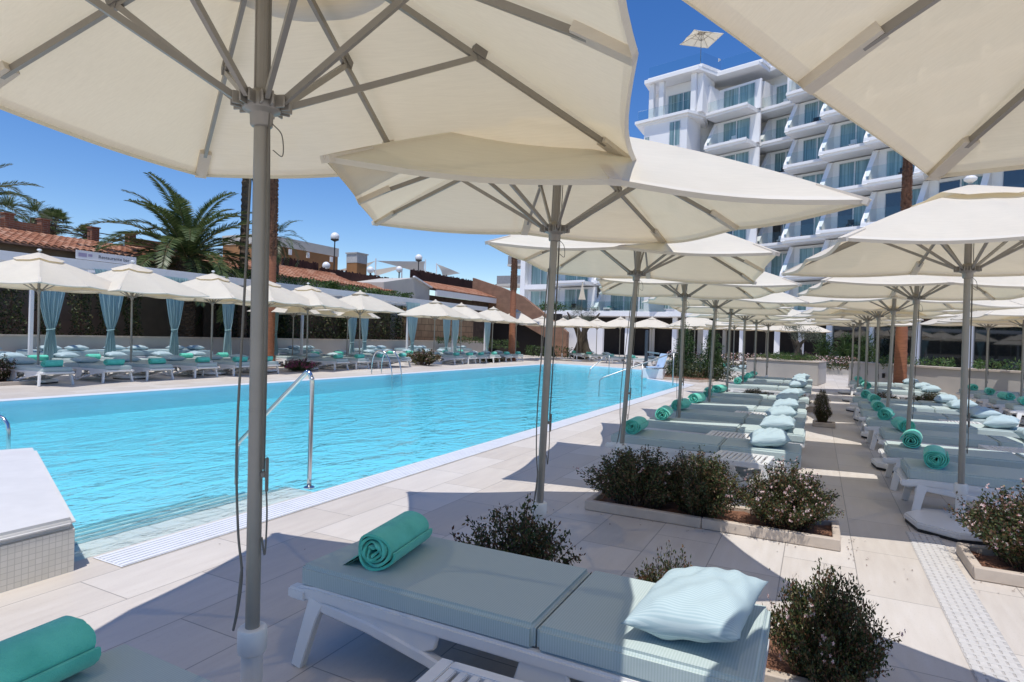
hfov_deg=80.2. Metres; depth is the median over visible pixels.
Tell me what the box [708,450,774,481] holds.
side table
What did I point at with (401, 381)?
pool ladder
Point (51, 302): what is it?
curtain
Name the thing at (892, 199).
window
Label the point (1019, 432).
pillow
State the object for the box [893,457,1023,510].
sun lounger
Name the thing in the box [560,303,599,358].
olive tree
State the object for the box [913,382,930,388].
pillow
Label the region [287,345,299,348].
pillow
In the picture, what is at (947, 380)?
planter wall
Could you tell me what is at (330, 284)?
ivy mass
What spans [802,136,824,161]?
window
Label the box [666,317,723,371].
parasol
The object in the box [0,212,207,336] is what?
restaurant building
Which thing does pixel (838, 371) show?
hedge wall
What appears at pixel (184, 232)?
date palm
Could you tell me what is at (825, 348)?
tall grass plant
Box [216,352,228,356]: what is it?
rolled towel
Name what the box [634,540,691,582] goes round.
flowering shrub
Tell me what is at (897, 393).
sun lounger
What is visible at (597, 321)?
parasol
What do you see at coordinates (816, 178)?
window
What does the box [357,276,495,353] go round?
gable building
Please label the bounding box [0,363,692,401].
pool coping
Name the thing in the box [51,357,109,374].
sun lounger
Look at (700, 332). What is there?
pale door
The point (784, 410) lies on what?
pillow
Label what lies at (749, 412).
side table
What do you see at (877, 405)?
rolled towel
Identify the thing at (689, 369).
mixed planting
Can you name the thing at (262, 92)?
parasol
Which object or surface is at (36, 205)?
palm
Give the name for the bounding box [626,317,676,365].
parasol
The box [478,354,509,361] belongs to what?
flowering shrub
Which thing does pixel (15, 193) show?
date palm
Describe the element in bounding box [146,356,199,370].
sun lounger
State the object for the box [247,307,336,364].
parasol
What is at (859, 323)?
parasol
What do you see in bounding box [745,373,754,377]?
rolled towel
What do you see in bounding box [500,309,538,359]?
parasol
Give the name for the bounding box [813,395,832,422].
flowering shrub
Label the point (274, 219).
fan palm
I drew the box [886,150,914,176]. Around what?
window
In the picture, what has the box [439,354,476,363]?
sun lounger
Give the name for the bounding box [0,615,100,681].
rolled towel
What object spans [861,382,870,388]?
rolled towel
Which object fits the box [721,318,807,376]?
parasol
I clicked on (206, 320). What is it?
hedge backing
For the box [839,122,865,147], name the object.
window
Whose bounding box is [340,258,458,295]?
shade sails
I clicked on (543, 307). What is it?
bush
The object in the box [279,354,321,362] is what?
sun lounger
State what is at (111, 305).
curtain
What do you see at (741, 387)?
sun lounger
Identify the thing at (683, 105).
window
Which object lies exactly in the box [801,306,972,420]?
parasol
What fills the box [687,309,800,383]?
parasol
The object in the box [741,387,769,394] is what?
flowering shrub
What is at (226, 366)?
sun lounger
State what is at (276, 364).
sun lounger
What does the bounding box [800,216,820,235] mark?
window
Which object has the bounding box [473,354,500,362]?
sun lounger
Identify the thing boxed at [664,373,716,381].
planter
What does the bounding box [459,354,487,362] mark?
sun lounger
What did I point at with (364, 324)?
curtain
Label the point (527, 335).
stair wall
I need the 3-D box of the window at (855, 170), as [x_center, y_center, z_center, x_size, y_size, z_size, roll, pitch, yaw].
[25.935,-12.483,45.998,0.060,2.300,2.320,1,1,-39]
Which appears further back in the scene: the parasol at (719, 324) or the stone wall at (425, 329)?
the stone wall at (425, 329)
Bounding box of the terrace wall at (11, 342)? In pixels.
[0,334,485,358]
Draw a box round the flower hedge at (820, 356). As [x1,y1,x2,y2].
[670,352,857,369]
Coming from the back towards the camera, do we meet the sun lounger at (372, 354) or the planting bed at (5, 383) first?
the sun lounger at (372, 354)
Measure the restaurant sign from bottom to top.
0.270 m
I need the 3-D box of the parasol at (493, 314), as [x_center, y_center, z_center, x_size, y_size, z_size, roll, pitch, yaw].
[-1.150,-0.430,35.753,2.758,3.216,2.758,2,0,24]
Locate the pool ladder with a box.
[371,350,402,386]
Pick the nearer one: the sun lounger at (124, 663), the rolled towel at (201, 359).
the sun lounger at (124, 663)
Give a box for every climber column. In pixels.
[0,288,28,334]
[33,291,63,334]
[66,293,94,335]
[94,295,119,335]
[122,296,143,335]
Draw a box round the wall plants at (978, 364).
[878,354,1020,370]
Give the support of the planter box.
on the pool deck
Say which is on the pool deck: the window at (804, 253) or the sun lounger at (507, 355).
the sun lounger at (507, 355)
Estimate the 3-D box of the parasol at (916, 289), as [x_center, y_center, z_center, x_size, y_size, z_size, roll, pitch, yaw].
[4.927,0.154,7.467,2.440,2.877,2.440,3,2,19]
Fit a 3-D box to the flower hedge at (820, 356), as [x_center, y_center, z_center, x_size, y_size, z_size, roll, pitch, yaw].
[13.104,1.030,31.762,9.781,0.888,2.738,2,0,-6]
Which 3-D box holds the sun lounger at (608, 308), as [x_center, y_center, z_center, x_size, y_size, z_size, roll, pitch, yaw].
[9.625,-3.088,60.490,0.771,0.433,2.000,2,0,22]
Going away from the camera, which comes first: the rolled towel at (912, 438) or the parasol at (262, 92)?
the parasol at (262, 92)
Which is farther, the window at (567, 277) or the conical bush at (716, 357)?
the window at (567, 277)
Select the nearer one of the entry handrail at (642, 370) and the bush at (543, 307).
the entry handrail at (642, 370)
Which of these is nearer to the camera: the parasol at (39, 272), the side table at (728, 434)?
the side table at (728, 434)
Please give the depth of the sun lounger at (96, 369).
15.73 m
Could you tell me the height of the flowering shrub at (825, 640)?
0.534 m
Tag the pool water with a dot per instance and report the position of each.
(516, 375)
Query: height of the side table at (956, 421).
0.398 m
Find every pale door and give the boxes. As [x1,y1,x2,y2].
[649,328,654,355]
[697,330,702,357]
[722,330,726,357]
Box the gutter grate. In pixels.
[96,384,692,565]
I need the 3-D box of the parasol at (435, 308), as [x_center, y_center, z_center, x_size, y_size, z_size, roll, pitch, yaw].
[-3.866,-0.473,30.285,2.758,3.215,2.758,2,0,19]
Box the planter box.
[746,358,826,385]
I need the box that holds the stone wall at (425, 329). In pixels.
[401,308,472,340]
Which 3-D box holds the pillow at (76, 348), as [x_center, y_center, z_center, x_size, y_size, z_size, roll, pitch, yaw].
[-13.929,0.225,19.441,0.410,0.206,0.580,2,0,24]
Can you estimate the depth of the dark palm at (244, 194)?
27.21 m
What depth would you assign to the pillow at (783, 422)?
7.48 m
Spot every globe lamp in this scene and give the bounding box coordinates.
[322,262,329,268]
[330,232,338,269]
[367,266,373,273]
[396,266,402,277]
[415,254,421,270]
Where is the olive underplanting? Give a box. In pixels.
[757,350,825,360]
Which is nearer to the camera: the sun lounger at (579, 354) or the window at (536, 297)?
the sun lounger at (579, 354)
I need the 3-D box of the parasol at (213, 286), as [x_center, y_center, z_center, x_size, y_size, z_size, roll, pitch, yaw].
[-9.415,-0.580,19.061,2.758,3.260,2.758,2,1,2]
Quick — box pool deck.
[0,354,1023,681]
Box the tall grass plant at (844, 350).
[832,332,856,366]
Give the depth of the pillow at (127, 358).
17.13 m
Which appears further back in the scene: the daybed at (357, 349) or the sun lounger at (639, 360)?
the sun lounger at (639, 360)
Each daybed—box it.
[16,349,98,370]
[86,349,156,357]
[148,349,212,355]
[278,348,321,362]
[354,348,391,352]
[394,348,430,352]
[438,348,471,352]
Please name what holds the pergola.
on the pool deck
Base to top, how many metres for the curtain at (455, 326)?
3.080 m
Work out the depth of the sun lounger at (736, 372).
25.31 m
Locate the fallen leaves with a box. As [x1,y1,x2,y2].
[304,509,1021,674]
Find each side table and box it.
[416,658,523,681]
[705,430,750,469]
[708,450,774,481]
[735,410,766,414]
[938,419,980,423]
[978,445,1023,453]
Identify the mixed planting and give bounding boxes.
[659,358,739,380]
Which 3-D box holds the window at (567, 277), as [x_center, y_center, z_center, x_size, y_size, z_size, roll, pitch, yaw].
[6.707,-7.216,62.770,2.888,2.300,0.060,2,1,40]
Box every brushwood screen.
[281,257,318,269]
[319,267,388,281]
[410,269,496,290]
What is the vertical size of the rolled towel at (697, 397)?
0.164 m
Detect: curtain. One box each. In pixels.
[40,291,64,359]
[95,269,123,356]
[164,276,187,355]
[222,284,237,355]
[274,312,278,354]
[348,318,356,352]
[361,318,368,352]
[406,302,419,350]
[443,306,451,349]
[452,320,458,351]
[484,310,490,350]
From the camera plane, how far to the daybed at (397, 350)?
35.70 m
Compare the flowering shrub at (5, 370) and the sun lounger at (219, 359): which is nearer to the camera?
the flowering shrub at (5, 370)
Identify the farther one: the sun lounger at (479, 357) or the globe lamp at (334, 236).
the globe lamp at (334, 236)
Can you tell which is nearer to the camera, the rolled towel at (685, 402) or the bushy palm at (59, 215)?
the rolled towel at (685, 402)
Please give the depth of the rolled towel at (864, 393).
12.74 m
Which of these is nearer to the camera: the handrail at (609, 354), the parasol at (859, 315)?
the parasol at (859, 315)
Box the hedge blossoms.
[667,350,849,363]
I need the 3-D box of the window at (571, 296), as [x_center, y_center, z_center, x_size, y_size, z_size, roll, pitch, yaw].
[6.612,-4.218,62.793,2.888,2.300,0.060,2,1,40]
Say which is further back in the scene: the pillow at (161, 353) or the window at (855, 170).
the window at (855, 170)
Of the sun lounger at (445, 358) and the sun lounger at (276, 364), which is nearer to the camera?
the sun lounger at (276, 364)
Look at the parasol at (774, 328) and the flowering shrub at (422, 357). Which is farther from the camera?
the parasol at (774, 328)
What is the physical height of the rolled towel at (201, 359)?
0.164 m
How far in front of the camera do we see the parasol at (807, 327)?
33.81 m
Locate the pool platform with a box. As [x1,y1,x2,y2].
[0,448,75,592]
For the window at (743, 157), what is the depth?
54.40 m
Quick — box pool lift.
[641,330,667,378]
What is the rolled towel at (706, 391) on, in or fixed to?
on the sun lounger at (745, 401)
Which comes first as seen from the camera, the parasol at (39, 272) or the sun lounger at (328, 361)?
the parasol at (39, 272)
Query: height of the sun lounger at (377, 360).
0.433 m
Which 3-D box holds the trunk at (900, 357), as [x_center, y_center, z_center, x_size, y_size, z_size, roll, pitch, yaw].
[12.374,-2.987,19.193,1.609,9.446,1.636,2,1,27]
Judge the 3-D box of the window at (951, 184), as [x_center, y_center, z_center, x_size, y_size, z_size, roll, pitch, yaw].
[28.983,-9.333,39.260,0.060,2.300,2.490,1,1,-37]
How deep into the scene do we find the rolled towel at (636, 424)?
6.92 m
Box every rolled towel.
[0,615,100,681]
[27,355,48,360]
[40,360,63,366]
[85,354,100,358]
[103,359,124,365]
[148,358,165,363]
[179,353,193,357]
[195,357,210,362]
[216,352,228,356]
[232,357,247,361]
[333,354,343,358]
[343,511,432,570]
[354,354,364,357]
[625,416,648,434]
[655,405,673,419]
[671,398,690,409]
[688,392,705,402]
[703,387,713,396]
[712,384,727,392]
[734,377,742,383]
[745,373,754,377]
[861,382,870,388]
[861,389,870,397]
[867,393,880,401]
[870,400,885,410]
[877,407,894,419]
[891,416,915,431]
[900,429,922,447]
[923,445,949,469]
[968,384,977,390]
[984,387,995,394]
[997,392,1015,399]
[1017,396,1023,404]
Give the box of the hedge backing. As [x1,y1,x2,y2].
[202,302,390,339]
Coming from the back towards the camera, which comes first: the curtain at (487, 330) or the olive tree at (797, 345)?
the curtain at (487, 330)
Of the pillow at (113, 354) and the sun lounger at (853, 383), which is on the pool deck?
the sun lounger at (853, 383)
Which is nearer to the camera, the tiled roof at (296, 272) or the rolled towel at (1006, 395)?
the rolled towel at (1006, 395)
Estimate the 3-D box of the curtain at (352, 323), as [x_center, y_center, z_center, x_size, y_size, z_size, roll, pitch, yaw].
[-7.771,-0.637,29.604,0.184,3.080,0.896,2,1,27]
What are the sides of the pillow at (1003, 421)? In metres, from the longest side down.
0.580 x 0.410 x 0.206 m
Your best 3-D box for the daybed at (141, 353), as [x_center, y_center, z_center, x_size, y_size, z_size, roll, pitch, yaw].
[-13.527,0.609,21.015,1.700,0.598,1.600,2,1,27]
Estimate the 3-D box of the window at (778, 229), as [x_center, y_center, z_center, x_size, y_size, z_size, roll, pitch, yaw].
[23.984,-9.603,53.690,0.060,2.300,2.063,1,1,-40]
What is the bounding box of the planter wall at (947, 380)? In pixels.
[848,361,1023,400]
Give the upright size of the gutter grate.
0.010 m
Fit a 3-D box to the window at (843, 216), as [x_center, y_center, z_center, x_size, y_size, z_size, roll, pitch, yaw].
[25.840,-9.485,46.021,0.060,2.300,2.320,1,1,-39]
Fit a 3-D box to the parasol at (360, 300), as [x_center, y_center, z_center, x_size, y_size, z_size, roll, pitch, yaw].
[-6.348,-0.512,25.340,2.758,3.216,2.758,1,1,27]
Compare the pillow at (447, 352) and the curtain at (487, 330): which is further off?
the curtain at (487, 330)
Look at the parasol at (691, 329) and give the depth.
35.94 m
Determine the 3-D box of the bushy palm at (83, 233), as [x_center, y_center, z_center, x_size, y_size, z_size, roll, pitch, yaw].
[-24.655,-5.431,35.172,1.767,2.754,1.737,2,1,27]
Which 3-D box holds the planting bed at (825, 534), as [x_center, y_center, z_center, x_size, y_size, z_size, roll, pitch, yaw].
[1.646,1.468,5.132,1.980,0.085,0.570,2,1,27]
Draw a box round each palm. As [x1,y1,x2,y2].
[0,163,61,229]
[0,193,28,220]
[13,199,57,223]
[34,207,74,235]
[70,171,286,336]
[70,224,101,239]
[236,178,252,337]
[245,220,307,337]
[268,179,278,360]
[507,257,517,360]
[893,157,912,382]
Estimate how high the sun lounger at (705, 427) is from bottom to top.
0.433 m
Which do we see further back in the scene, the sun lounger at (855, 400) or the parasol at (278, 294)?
the parasol at (278, 294)
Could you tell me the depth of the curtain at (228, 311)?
23.35 m
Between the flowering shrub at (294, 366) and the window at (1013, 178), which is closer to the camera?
the flowering shrub at (294, 366)
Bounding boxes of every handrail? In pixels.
[0,415,10,448]
[234,370,314,488]
[588,353,619,377]
[598,352,677,394]
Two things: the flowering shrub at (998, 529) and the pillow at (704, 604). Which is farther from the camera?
the flowering shrub at (998, 529)
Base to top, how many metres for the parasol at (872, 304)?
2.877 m
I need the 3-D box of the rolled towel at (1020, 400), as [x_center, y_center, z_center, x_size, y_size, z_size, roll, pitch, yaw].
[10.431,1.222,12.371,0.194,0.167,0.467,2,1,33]
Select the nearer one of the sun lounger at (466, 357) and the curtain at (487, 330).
the sun lounger at (466, 357)
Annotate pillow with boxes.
[0,352,26,358]
[8,357,36,364]
[36,345,61,350]
[52,352,79,357]
[64,345,88,350]
[70,356,99,362]
[102,345,124,349]
[105,351,126,356]
[113,355,141,361]
[126,345,147,349]
[151,351,172,356]
[161,355,185,360]
[165,345,185,349]
[186,345,204,349]
[187,351,205,355]
[201,354,222,359]
[228,354,249,357]
[284,350,298,353]
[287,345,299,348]
[303,353,319,356]
[327,352,340,356]
[363,349,374,352]
[367,345,376,348]
[442,351,452,354]
[620,566,768,642]
[749,427,791,446]
[759,414,795,429]
[765,406,797,417]
[772,398,798,408]
[775,392,798,400]
[780,388,804,395]
[789,380,806,387]
[790,378,807,382]
[792,375,808,379]
[903,379,918,383]
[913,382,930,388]
[919,385,941,392]
[933,394,957,402]
[946,399,977,408]
[956,406,1001,418]
[983,414,1019,428]
[1012,428,1023,439]
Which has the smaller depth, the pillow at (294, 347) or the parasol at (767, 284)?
the parasol at (767, 284)
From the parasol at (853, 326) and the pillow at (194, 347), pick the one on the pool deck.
the parasol at (853, 326)
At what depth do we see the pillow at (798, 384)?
15.18 m
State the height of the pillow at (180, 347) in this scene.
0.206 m
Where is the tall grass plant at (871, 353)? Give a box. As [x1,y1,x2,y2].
[850,331,880,361]
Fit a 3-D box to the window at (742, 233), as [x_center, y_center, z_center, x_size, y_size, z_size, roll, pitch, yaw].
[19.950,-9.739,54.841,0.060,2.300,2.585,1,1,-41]
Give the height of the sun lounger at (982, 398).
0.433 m
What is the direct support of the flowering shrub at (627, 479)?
in the planting bed at (825, 534)
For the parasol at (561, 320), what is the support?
on the pool deck
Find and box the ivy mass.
[205,265,413,297]
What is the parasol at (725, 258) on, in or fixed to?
on the pool deck
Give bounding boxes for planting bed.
[0,377,36,385]
[585,489,840,550]
[764,624,878,681]
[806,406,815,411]
[812,420,835,427]
[956,542,1023,587]
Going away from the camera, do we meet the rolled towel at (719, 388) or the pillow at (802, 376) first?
the rolled towel at (719, 388)
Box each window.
[530,291,545,307]
[531,265,546,284]
[564,289,587,310]
[565,275,588,280]
[610,295,637,310]
[639,297,643,309]
[663,305,672,308]
[668,90,690,113]
[669,120,680,145]
[723,82,755,107]
[723,117,750,141]
[723,151,749,163]
[726,229,746,239]
[771,253,786,275]
[772,224,785,242]
[774,151,788,171]
[775,117,788,138]
[776,84,789,103]
[797,284,815,309]
[799,246,822,263]
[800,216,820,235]
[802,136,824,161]
[802,173,823,183]
[804,100,823,123]
[837,205,865,227]
[838,158,869,187]
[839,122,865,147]
[884,188,920,217]
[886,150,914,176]
[938,175,982,192]
[1002,169,1023,187]
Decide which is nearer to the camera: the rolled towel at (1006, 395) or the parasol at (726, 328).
the rolled towel at (1006, 395)
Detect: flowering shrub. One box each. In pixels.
[0,354,18,380]
[281,358,318,370]
[406,348,442,364]
[450,493,591,574]
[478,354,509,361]
[573,444,694,508]
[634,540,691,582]
[657,445,749,518]
[730,456,843,531]
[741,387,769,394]
[762,557,905,681]
[813,389,829,406]
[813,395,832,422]
[873,390,903,398]
[912,391,940,400]
[943,478,1023,570]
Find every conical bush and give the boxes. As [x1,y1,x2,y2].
[667,324,699,374]
[691,326,726,377]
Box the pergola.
[0,250,487,354]
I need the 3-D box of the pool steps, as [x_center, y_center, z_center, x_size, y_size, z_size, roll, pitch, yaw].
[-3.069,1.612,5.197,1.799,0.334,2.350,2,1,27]
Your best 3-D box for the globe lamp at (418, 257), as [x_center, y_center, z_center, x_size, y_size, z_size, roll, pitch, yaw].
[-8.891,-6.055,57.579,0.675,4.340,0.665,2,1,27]
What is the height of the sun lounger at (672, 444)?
0.433 m
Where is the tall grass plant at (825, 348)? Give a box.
[813,333,839,365]
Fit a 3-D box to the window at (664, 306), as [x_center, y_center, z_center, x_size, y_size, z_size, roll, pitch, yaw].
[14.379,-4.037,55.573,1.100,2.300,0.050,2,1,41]
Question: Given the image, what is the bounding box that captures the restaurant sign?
[76,250,135,264]
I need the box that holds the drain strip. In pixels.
[905,531,1023,681]
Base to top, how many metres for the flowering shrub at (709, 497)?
0.592 m
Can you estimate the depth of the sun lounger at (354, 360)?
24.26 m
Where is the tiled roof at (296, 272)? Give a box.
[199,254,394,292]
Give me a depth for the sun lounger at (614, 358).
37.83 m
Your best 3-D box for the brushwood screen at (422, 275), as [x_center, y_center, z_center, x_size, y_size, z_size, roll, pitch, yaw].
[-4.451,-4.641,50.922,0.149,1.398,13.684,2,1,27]
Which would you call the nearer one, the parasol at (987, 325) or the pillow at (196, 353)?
the parasol at (987, 325)
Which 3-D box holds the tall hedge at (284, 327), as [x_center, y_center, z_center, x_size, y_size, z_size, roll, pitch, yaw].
[-9.979,-1.016,32.646,1.137,3.000,13.410,2,1,27]
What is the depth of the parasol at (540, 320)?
40.51 m
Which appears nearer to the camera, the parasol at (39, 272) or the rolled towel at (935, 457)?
the rolled towel at (935, 457)
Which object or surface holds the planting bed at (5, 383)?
on the pool deck
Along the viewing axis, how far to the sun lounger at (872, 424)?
8.70 m
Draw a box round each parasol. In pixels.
[0,0,638,681]
[0,249,123,383]
[47,260,209,378]
[142,271,273,374]
[204,281,322,371]
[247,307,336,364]
[268,283,357,369]
[315,310,379,364]
[318,290,405,367]
[320,132,871,545]
[397,299,470,363]
[430,303,489,362]
[466,306,522,353]
[485,233,780,451]
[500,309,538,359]
[519,316,561,359]
[545,318,581,358]
[556,316,599,361]
[578,282,585,306]
[582,318,614,360]
[597,271,801,417]
[599,316,640,363]
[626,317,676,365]
[642,292,808,401]
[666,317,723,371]
[666,327,709,349]
[668,305,793,391]
[680,29,723,63]
[682,0,1023,180]
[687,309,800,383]
[703,327,751,358]
[705,321,764,374]
[717,318,806,377]
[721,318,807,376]
[738,326,799,353]
[775,325,831,350]
[781,175,1023,545]
[792,310,956,412]
[796,318,911,394]
[797,275,1023,472]
[797,296,1023,440]
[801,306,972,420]
[807,318,923,401]
[919,314,1022,408]
[937,313,1023,416]
[950,297,1023,425]
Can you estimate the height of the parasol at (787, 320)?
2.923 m
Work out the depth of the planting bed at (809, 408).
13.79 m
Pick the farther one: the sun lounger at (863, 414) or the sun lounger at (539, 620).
the sun lounger at (863, 414)
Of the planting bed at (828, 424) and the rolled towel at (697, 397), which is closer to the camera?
the rolled towel at (697, 397)
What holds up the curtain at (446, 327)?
hanging from the pergola
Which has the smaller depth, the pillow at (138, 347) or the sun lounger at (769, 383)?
the sun lounger at (769, 383)
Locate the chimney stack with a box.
[345,252,368,274]
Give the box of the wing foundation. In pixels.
[564,328,603,357]
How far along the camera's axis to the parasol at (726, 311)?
14.40 m
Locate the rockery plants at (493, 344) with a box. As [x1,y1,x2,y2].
[436,335,572,357]
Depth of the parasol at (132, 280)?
16.45 m
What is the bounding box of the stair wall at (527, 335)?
[472,278,568,356]
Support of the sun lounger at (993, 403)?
on the pool deck
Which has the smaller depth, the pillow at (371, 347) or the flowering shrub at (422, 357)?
the flowering shrub at (422, 357)
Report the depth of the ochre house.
50.20 m
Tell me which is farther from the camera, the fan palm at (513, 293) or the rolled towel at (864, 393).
the fan palm at (513, 293)
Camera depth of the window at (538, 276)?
66.93 m
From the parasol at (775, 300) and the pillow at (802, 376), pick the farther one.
the pillow at (802, 376)
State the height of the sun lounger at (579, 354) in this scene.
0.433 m
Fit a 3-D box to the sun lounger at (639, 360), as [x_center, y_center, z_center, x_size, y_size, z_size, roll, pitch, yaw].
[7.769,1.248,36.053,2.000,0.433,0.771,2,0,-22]
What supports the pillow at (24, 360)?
on the sun lounger at (33, 370)
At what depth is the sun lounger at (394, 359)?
26.75 m
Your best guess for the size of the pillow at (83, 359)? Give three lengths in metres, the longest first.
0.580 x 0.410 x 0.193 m
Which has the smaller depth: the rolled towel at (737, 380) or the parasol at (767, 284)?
the parasol at (767, 284)
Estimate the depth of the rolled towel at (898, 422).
7.76 m
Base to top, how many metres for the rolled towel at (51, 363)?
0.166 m
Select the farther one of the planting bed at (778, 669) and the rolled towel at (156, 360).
the rolled towel at (156, 360)
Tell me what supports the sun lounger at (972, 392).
on the pool deck
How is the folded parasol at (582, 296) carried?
on the hotel building at (762, 113)
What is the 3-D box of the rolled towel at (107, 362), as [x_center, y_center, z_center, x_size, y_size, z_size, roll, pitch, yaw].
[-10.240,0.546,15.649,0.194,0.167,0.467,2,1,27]
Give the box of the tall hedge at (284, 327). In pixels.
[216,303,406,339]
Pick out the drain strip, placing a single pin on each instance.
(988, 653)
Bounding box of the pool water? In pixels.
[0,365,676,557]
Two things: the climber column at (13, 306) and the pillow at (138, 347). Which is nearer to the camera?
the climber column at (13, 306)
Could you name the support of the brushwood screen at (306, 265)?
on the tiled roof at (296, 272)
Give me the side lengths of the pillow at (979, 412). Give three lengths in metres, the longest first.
0.580 x 0.410 x 0.206 m
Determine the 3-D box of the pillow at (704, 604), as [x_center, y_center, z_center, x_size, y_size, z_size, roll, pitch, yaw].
[0.707,0.985,2.298,0.410,0.206,0.580,-7,-4,31]
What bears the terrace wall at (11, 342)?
on the pool deck
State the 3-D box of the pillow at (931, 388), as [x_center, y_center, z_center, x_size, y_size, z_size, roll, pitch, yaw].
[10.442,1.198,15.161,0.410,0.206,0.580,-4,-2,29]
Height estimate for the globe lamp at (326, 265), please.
1.040 m
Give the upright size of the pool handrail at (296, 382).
1.224 m
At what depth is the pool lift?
23.96 m
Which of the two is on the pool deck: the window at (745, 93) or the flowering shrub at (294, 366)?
the flowering shrub at (294, 366)
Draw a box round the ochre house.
[222,234,338,270]
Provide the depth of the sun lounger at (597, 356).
41.57 m
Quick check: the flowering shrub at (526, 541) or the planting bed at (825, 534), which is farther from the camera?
the planting bed at (825, 534)
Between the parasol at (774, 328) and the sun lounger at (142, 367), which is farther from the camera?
the parasol at (774, 328)
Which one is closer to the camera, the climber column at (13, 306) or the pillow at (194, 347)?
the climber column at (13, 306)
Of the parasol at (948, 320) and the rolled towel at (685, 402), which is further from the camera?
the parasol at (948, 320)
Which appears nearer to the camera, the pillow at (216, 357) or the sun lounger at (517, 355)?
the pillow at (216, 357)
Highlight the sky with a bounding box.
[0,0,769,300]
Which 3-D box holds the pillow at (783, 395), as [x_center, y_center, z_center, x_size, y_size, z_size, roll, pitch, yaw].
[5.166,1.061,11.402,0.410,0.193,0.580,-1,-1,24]
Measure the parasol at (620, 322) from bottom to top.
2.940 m
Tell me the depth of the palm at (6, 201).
27.45 m
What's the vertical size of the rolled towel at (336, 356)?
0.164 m
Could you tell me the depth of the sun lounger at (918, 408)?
11.26 m
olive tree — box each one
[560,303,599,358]
[781,318,823,359]
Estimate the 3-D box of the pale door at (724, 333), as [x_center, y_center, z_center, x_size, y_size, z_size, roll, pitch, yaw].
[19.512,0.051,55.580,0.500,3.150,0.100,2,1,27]
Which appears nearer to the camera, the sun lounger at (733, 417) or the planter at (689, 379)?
the sun lounger at (733, 417)
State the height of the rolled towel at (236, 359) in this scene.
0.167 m
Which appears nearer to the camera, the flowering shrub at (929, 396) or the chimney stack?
the flowering shrub at (929, 396)
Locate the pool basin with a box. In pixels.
[0,364,678,527]
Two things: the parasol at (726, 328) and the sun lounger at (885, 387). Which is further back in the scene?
the parasol at (726, 328)
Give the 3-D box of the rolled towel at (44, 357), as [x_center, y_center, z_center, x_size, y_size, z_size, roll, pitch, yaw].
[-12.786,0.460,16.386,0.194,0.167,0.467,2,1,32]
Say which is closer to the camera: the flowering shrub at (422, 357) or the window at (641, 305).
the flowering shrub at (422, 357)
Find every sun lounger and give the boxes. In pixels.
[5,364,74,386]
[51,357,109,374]
[60,644,211,681]
[64,362,133,382]
[101,357,154,371]
[113,362,174,380]
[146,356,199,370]
[163,360,218,377]
[193,356,231,359]
[206,360,249,375]
[223,359,279,373]
[274,355,298,366]
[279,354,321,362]
[288,536,770,681]
[298,357,349,370]
[322,356,370,369]
[345,356,390,367]
[362,353,395,355]
[367,355,411,366]
[436,355,464,364]
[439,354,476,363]
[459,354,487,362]
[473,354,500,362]
[490,353,523,361]
[496,354,512,361]
[569,353,595,358]
[584,354,608,360]
[603,307,613,310]
[605,356,637,363]
[605,429,801,486]
[626,358,657,365]
[645,416,805,447]
[669,408,804,429]
[688,401,806,421]
[703,395,805,408]
[712,392,808,407]
[718,368,746,378]
[728,383,811,396]
[740,381,811,394]
[747,378,811,384]
[752,376,812,383]
[848,380,913,397]
[849,396,948,415]
[852,385,921,398]
[854,387,946,399]
[854,401,959,425]
[856,408,985,431]
[861,416,1021,449]
[874,426,1023,456]
[878,441,1023,499]
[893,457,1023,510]
[956,389,1023,398]
[970,393,1019,406]
[985,398,1019,413]
[1001,403,1023,426]
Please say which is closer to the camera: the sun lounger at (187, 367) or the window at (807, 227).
the sun lounger at (187, 367)
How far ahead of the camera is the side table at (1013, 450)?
6.91 m
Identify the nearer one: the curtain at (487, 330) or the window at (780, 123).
the curtain at (487, 330)
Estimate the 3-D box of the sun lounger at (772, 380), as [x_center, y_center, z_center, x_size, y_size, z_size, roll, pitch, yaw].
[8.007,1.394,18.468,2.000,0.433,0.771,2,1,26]
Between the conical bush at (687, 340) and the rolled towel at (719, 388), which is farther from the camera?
the conical bush at (687, 340)
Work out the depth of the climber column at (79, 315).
21.51 m
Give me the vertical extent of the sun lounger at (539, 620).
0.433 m
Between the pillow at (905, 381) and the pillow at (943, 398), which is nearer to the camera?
the pillow at (943, 398)
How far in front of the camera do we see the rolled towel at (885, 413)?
9.02 m
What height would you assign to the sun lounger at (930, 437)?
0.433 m
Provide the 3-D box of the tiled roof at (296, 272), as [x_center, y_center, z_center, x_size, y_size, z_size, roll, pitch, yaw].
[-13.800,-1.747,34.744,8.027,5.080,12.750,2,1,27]
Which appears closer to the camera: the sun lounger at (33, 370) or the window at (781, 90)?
the sun lounger at (33, 370)
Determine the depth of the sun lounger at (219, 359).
21.52 m
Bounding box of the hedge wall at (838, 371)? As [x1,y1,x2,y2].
[656,361,848,374]
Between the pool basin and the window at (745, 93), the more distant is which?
the window at (745, 93)
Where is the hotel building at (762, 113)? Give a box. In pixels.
[497,52,1023,370]
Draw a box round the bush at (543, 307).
[536,301,567,311]
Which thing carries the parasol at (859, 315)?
on the pool deck
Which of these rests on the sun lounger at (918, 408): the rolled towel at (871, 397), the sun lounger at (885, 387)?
the rolled towel at (871, 397)
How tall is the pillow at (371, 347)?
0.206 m
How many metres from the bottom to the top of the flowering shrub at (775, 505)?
0.575 m
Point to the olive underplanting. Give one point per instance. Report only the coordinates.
(787, 356)
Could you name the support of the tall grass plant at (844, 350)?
on the pool deck
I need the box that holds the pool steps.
[74,487,312,561]
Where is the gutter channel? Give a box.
[93,386,689,566]

